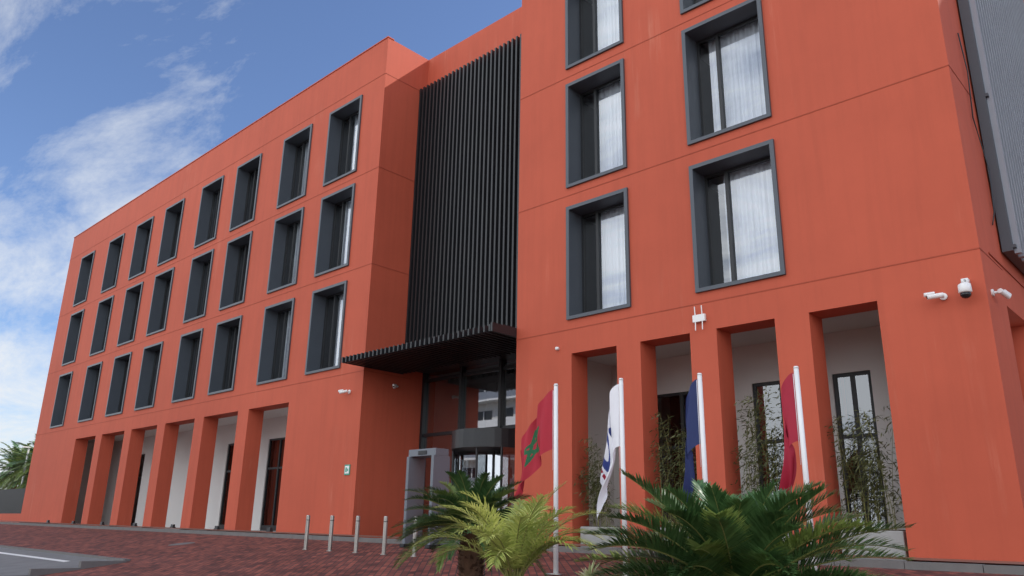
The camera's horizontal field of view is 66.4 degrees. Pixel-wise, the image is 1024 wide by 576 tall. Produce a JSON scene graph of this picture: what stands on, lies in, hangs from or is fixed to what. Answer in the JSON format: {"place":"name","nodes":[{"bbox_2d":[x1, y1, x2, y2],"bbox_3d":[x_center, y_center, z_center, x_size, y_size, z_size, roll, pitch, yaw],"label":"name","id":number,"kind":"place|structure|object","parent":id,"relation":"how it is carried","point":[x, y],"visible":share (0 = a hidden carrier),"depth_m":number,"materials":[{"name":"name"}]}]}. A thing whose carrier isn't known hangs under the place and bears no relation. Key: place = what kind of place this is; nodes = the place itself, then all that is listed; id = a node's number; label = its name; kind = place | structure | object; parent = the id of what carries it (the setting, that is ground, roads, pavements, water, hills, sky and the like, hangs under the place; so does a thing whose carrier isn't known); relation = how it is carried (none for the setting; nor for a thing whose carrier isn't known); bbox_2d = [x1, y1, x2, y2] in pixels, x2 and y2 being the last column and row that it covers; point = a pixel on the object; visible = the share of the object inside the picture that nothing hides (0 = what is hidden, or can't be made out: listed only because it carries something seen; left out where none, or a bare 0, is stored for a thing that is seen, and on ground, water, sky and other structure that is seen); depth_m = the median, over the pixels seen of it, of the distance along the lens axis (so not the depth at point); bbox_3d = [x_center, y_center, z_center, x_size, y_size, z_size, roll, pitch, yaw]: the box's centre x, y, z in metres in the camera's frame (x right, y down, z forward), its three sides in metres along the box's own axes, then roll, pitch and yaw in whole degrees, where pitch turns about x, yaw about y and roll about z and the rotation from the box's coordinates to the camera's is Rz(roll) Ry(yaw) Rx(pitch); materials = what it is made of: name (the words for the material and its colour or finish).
{"place":"outdoors","nodes":[
{"label":"outdoors","id":0,"kind":"place"},
{"bbox_2d":[0,547,113,575],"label":"asphalt road","id":1,"kind":"structure","parent":0,"point":[14,565],"depth_m":19.69,"materials":[{"name":"grey asphalt"}]},
{"bbox_2d":[0,552,66,561],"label":"road marking","id":2,"kind":"object","parent":1,"relation":"on","point":[34,557],"visible":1,"depth_m":20.91,"materials":[{"name":"paint"}]},
{"bbox_2d":[0,0,521,489],"label":"sky","id":3,"kind":"structure","parent":0,"point":[102,102],"materials":[{"name":"blue"}]},
{"bbox_2d":[0,524,1023,575],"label":"brick driveway","id":4,"kind":"structure","parent":0,"point":[148,553],"depth_m":17.30,"materials":[{"name":"red brick"}]},
{"bbox_2d":[169,542,194,545],"bbox_3d":[-9.164,7.098,21.712,0.700,0.087,0.700,-15,-23,41],"label":"manhole cover","id":5,"kind":"object","parent":4,"relation":"on","point":[182,543],"visible":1,"depth_m":21.71,"materials":[{"name":"metal"}]},
{"bbox_2d":[302,515,309,549],"bbox_3d":[-4.836,5.786,18.449,0.150,0.825,0.150,-15,-23,41],"label":"bollard","id":6,"kind":"object","parent":4,"relation":"on","point":[306,532],"visible":0.92,"depth_m":18.43,"materials":[{"name":"metal"}]},
{"bbox_2d":[326,516,333,550],"bbox_3d":[-4.118,5.605,17.800,0.150,0.825,0.150,-15,-23,41],"label":"bollard","id":7,"kind":"object","parent":4,"relation":"on","point":[331,533],"visible":0.88,"depth_m":17.77,"materials":[{"name":"metal"}]},
{"bbox_2d":[352,516,359,552],"bbox_3d":[-3.399,5.424,17.151,0.150,0.825,0.150,-15,-23,41],"label":"bollard","id":8,"kind":"object","parent":4,"relation":"on","point":[357,527],"visible":0.91,"depth_m":17.12,"materials":[{"name":"metal"}]},
{"bbox_2d":[380,516,387,554],"bbox_3d":[-2.681,5.243,16.502,0.150,0.825,0.150,-15,-23,41],"label":"bollard","id":9,"kind":"object","parent":4,"relation":"on","point":[385,528],"visible":0.91,"depth_m":16.47,"materials":[{"name":"metal"}]},
{"bbox_2d":[410,517,417,556],"bbox_3d":[-1.962,5.062,15.853,0.150,0.825,0.150,-15,-23,41],"label":"bollard","id":10,"kind":"object","parent":4,"relation":"on","point":[415,534],"visible":0.48,"depth_m":15.81,"materials":[{"name":"metal"}]},
{"bbox_2d":[399,448,449,548],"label":"metal detector gate","id":11,"kind":"structure","parent":4,"relation":"on","point":[415,467],"depth_m":17.86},
{"bbox_2d":[514,384,565,574],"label":"flagpole","id":12,"kind":"object","parent":4,"relation":"on","point":[539,438],"visible":0.94,"depth_m":13.22,"materials":[{"name":"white fabric"}]},
{"bbox_2d":[597,378,627,575],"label":"flagpole","id":13,"kind":"object","parent":4,"relation":"on","point":[616,434],"visible":0.99,"depth_m":12.53,"materials":[{"name":"white fabric"}]},
{"bbox_2d":[683,373,707,498],"bbox_3d":[2.788,2.814,11.902,0.566,3.036,0.240,-15,-23,41],"label":"flagpole","id":14,"kind":"object","parent":4,"relation":"on","point":[695,429],"visible":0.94,"depth_m":12.04,"materials":[{"name":"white fabric"}]},
{"bbox_2d":[779,366,817,570],"bbox_3d":[4.066,2.626,11.280,0.571,2.998,0.240,-15,-23,41],"label":"flagpole","id":15,"kind":"object","parent":4,"relation":"on","point":[791,410],"visible":0.89,"depth_m":11.38,"materials":[{"name":"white fabric"}]},
{"bbox_3d":[0.794,3.610,8.058,9.749,0.793,4.853,-15,-23,41],"label":"planting bed","id":16,"kind":"object","parent":4,"relation":"on","visible":0},
{"bbox_2d":[388,470,555,575],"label":"cycad palm","id":17,"kind":"object","parent":16,"relation":"on","point":[470,563],"visible":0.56,"depth_m":10.20,"materials":[{"name":"green plant"}]},
{"bbox_2d":[414,482,604,575],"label":"areca palm","id":18,"kind":"object","parent":16,"relation":"on","point":[517,544],"visible":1,"depth_m":7.47,"materials":[{"name":"green plant"}]},
{"bbox_2d":[575,559,599,575],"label":"variegated agave","id":19,"kind":"object","parent":16,"relation":"on","point":[588,572],"visible":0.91,"depth_m":6.87,"materials":[{"name":"green plant"}]},
{"bbox_2d":[574,468,915,575],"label":"cycad palm","id":20,"kind":"object","parent":16,"relation":"on","point":[722,533],"visible":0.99,"depth_m":6.13,"materials":[{"name":"green plant"}]},
{"bbox_2d":[6,521,1023,564],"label":"sidewalk","id":21,"kind":"structure","parent":0,"point":[974,561],"depth_m":16.72,"materials":[{"name":"concrete"}]},
{"bbox_2d":[646,412,697,527],"bbox_3d":[3.338,3.716,16.073,1.471,2.416,0.874,-15,-23,41],"label":"bamboo plant","id":22,"kind":"object","parent":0,"point":[679,481],"visible":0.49,"depth_m":16.14,"materials":[{"name":"green plant"}]},
{"bbox_2d":[731,385,789,504],"bbox_3d":[4.784,3.208,14.833,1.491,2.705,0.923,-15,-23,41],"label":"bamboo plant","id":23,"kind":"object","parent":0,"point":[752,438],"visible":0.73,"depth_m":14.88,"materials":[{"name":"green plant"}]},
{"bbox_3d":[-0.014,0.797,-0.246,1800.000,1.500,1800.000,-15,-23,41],"label":"ground","id":24,"kind":"structure","parent":0,"visible":0},
{"bbox_2d":[0,488,25,521],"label":"boundary wall","id":25,"kind":"structure","parent":24,"relation":"on","point":[11,502],"depth_m":45.86,"materials":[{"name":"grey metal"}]},
{"bbox_2d":[0,440,30,489],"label":"palm tree","id":26,"kind":"object","parent":24,"relation":"on","point":[5,476],"visible":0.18,"depth_m":63.17,"materials":[{"name":"green plant"}]},
{"bbox_2d":[0,434,35,489],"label":"palm tree","id":27,"kind":"object","parent":24,"relation":"on","point":[13,478],"visible":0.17,"depth_m":54.92,"materials":[{"name":"green plant"}]},
{"bbox_2d":[5,441,34,488],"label":"palm tree","id":28,"kind":"object","parent":24,"relation":"on","point":[24,483],"visible":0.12,"depth_m":50.38,"materials":[{"name":"green plant"}]},
{"bbox_2d":[21,446,30,484],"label":"street lamp","id":29,"kind":"object","parent":24,"relation":"on","point":[28,447],"visible":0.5,"depth_m":51.65,"materials":[{"name":"white metal"}]},
{"bbox_2d":[419,358,515,534],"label":"lobby glazing","id":30,"kind":"structure","parent":24,"relation":"on","point":[478,396],"depth_m":24.00,"materials":[{"name":"clear glass"}]},
{"bbox_2d":[449,428,514,540],"bbox_3d":[-0.528,5.515,21.787,2.400,2.930,2.400,-15,-23,41],"label":"revolving door","id":31,"kind":"structure","parent":30,"relation":"on","point":[472,449],"depth_m":21.17,"materials":[{"name":"clear glass"}]},
{"bbox_2d":[74,310,905,533],"bbox_3d":[-7.155,6.751,28.492,44.350,5.070,4.800,-15,-23,41],"label":"arcade gallery","id":32,"kind":"object","parent":24,"relation":"on","point":[856,369],"visible":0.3,"depth_m":19.05,"materials":[{"name":"white paint"}]},
{"bbox_2d":[0,522,1023,575],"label":"kerb","id":33,"kind":"structure","parent":24,"relation":"on","point":[963,567],"depth_m":17.17,"materials":[{"name":"concrete"}]},
{"bbox_2d":[20,0,1023,565],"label":"walls","id":34,"kind":"structure","parent":24,"relation":"on","point":[898,174],"depth_m":17.80,"materials":[{"name":"paint"}]},
{"bbox_2d":[338,389,350,393],"bbox_3d":[-5.136,3.175,23.989,0.390,0.139,0.174,4,-17,-9],"label":"security camera","id":35,"kind":"object","parent":34,"relation":"attached to","point":[343,391],"visible":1,"depth_m":23.97,"materials":[{"name":"white plastic"}]},
{"bbox_2d":[344,464,350,474],"bbox_3d":[-4.891,5.392,23.219,0.260,0.300,0.032,-15,-23,41],"label":"wall plaque sign","id":36,"kind":"object","parent":34,"relation":"attached to","point":[347,470],"visible":1,"depth_m":23.19,"materials":[{"name":"white plastic"}]},
{"bbox_2d":[50,0,785,427],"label":"window frames","id":37,"kind":"structure","parent":34,"relation":"attached to","point":[700,34],"depth_m":28.15,"materials":[{"name":"grey metal"}]},
{"bbox_2d":[341,322,516,373],"bbox_3d":[-1.633,1.905,22.343,6.326,0.240,3.370,-15,-23,41],"label":"entrance canopy","id":38,"kind":"object","parent":34,"relation":"attached to","point":[493,342],"visible":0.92,"depth_m":21.79,"materials":[{"name":"black metal"}]},
{"bbox_2d":[123,0,757,404],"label":"rooms behind windows","id":39,"kind":"object","parent":34,"relation":"attached to","point":[719,232],"visible":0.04,"depth_m":21.12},
{"bbox_2d":[282,0,779,376],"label":"curtains","id":40,"kind":"object","parent":39,"relation":"attached to","point":[755,232],"visible":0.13,"depth_m":17.85,"materials":[{"name":"fabric"}]},
{"bbox_2d":[405,34,520,343],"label":"recess louvers","id":41,"kind":"object","parent":34,"relation":"attached to","point":[463,270],"visible":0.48,"depth_m":24.76,"materials":[{"name":"black metal"}]},
{"bbox_2d":[36,0,1002,435],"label":"belt joints","id":42,"kind":"object","parent":34,"relation":"attached to","point":[518,212],"visible":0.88,"depth_m":21.04,"materials":[{"name":"red paint"}]},
{"bbox_2d":[692,305,705,330],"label":"wifi access point","id":43,"kind":"structure","parent":34,"relation":"attached to","point":[701,317],"depth_m":16.09,"materials":[{"name":"white plastic"}]},
{"bbox_2d":[923,292,947,299],"bbox_3d":[7.048,0.136,13.017,0.373,0.133,0.184,-4,-18,16],"label":"security camera","id":44,"kind":"object","parent":34,"relation":"attached to","point":[934,295],"visible":1,"depth_m":12.96,"materials":[{"name":"white plastic"}]},
{"bbox_2d":[958,278,971,298],"bbox_3d":[7.362,0.010,12.702,0.200,0.350,0.299,-15,-23,41],"label":"dome security camera","id":45,"kind":"object","parent":34,"relation":"attached to","point":[964,288],"visible":1,"depth_m":12.60,"materials":[{"name":"white plastic"}]},
{"bbox_2d":[957,33,994,224],"bbox_3d":[8.611,-2.977,14.459,0.322,3.908,0.078,15,-22,-39],"label":"hanging cable","id":46,"kind":"object","parent":34,"relation":"attached to","point":[976,128],"visible":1,"depth_m":14.40,"materials":[{"name":"black metal"}]},
{"bbox_2d":[958,0,1023,287],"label":"side louver screen","id":47,"kind":"object","parent":34,"relation":"attached to","point":[993,31],"visible":1,"depth_m":15.31,"materials":[{"name":"metal"}]},
{"bbox_2d":[991,288,1011,298],"bbox_3d":[8.035,0.099,12.866,0.353,0.160,0.183,11,-20,-28],"label":"security camera","id":48,"kind":"object","parent":34,"relation":"attached to","point":[1006,294],"visible":1,"depth_m":12.82,"materials":[{"name":"white plastic"}]},
{"bbox_2d":[580,527,620,547],"bbox_3d":[2.038,5.420,16.895,1.090,0.500,0.440,-15,-23,41],"label":"planter box","id":49,"kind":"object","parent":24,"relation":"on","point":[593,538],"visible":0.23,"depth_m":16.84,"materials":[{"name":"concrete"}]},
{"bbox_2d":[572,434,620,526],"bbox_3d":[1.904,4.241,17.281,1.246,2.074,0.806,-15,-23,41],"label":"bamboo plant","id":50,"kind":"object","parent":49,"relation":"on","point":[593,475],"visible":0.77,"depth_m":17.28,"materials":[{"name":"green plant"}]},
{"bbox_2d":[840,530,908,560],"bbox_3d":[6.152,4.351,13.188,1.030,0.500,0.440,-15,-23,41],"label":"planter box","id":51,"kind":"object","parent":24,"relation":"on","point":[900,537],"visible":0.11,"depth_m":12.89,"materials":[{"name":"concrete"}]},
{"bbox_2d":[824,404,905,530],"bbox_3d":[6.085,3.078,13.541,1.524,2.238,0.873,-15,-23,41],"label":"bamboo plant","id":52,"kind":"object","parent":51,"relation":"on","point":[866,463],"visible":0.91,"depth_m":13.48,"materials":[{"name":"green plant"}]}
]}

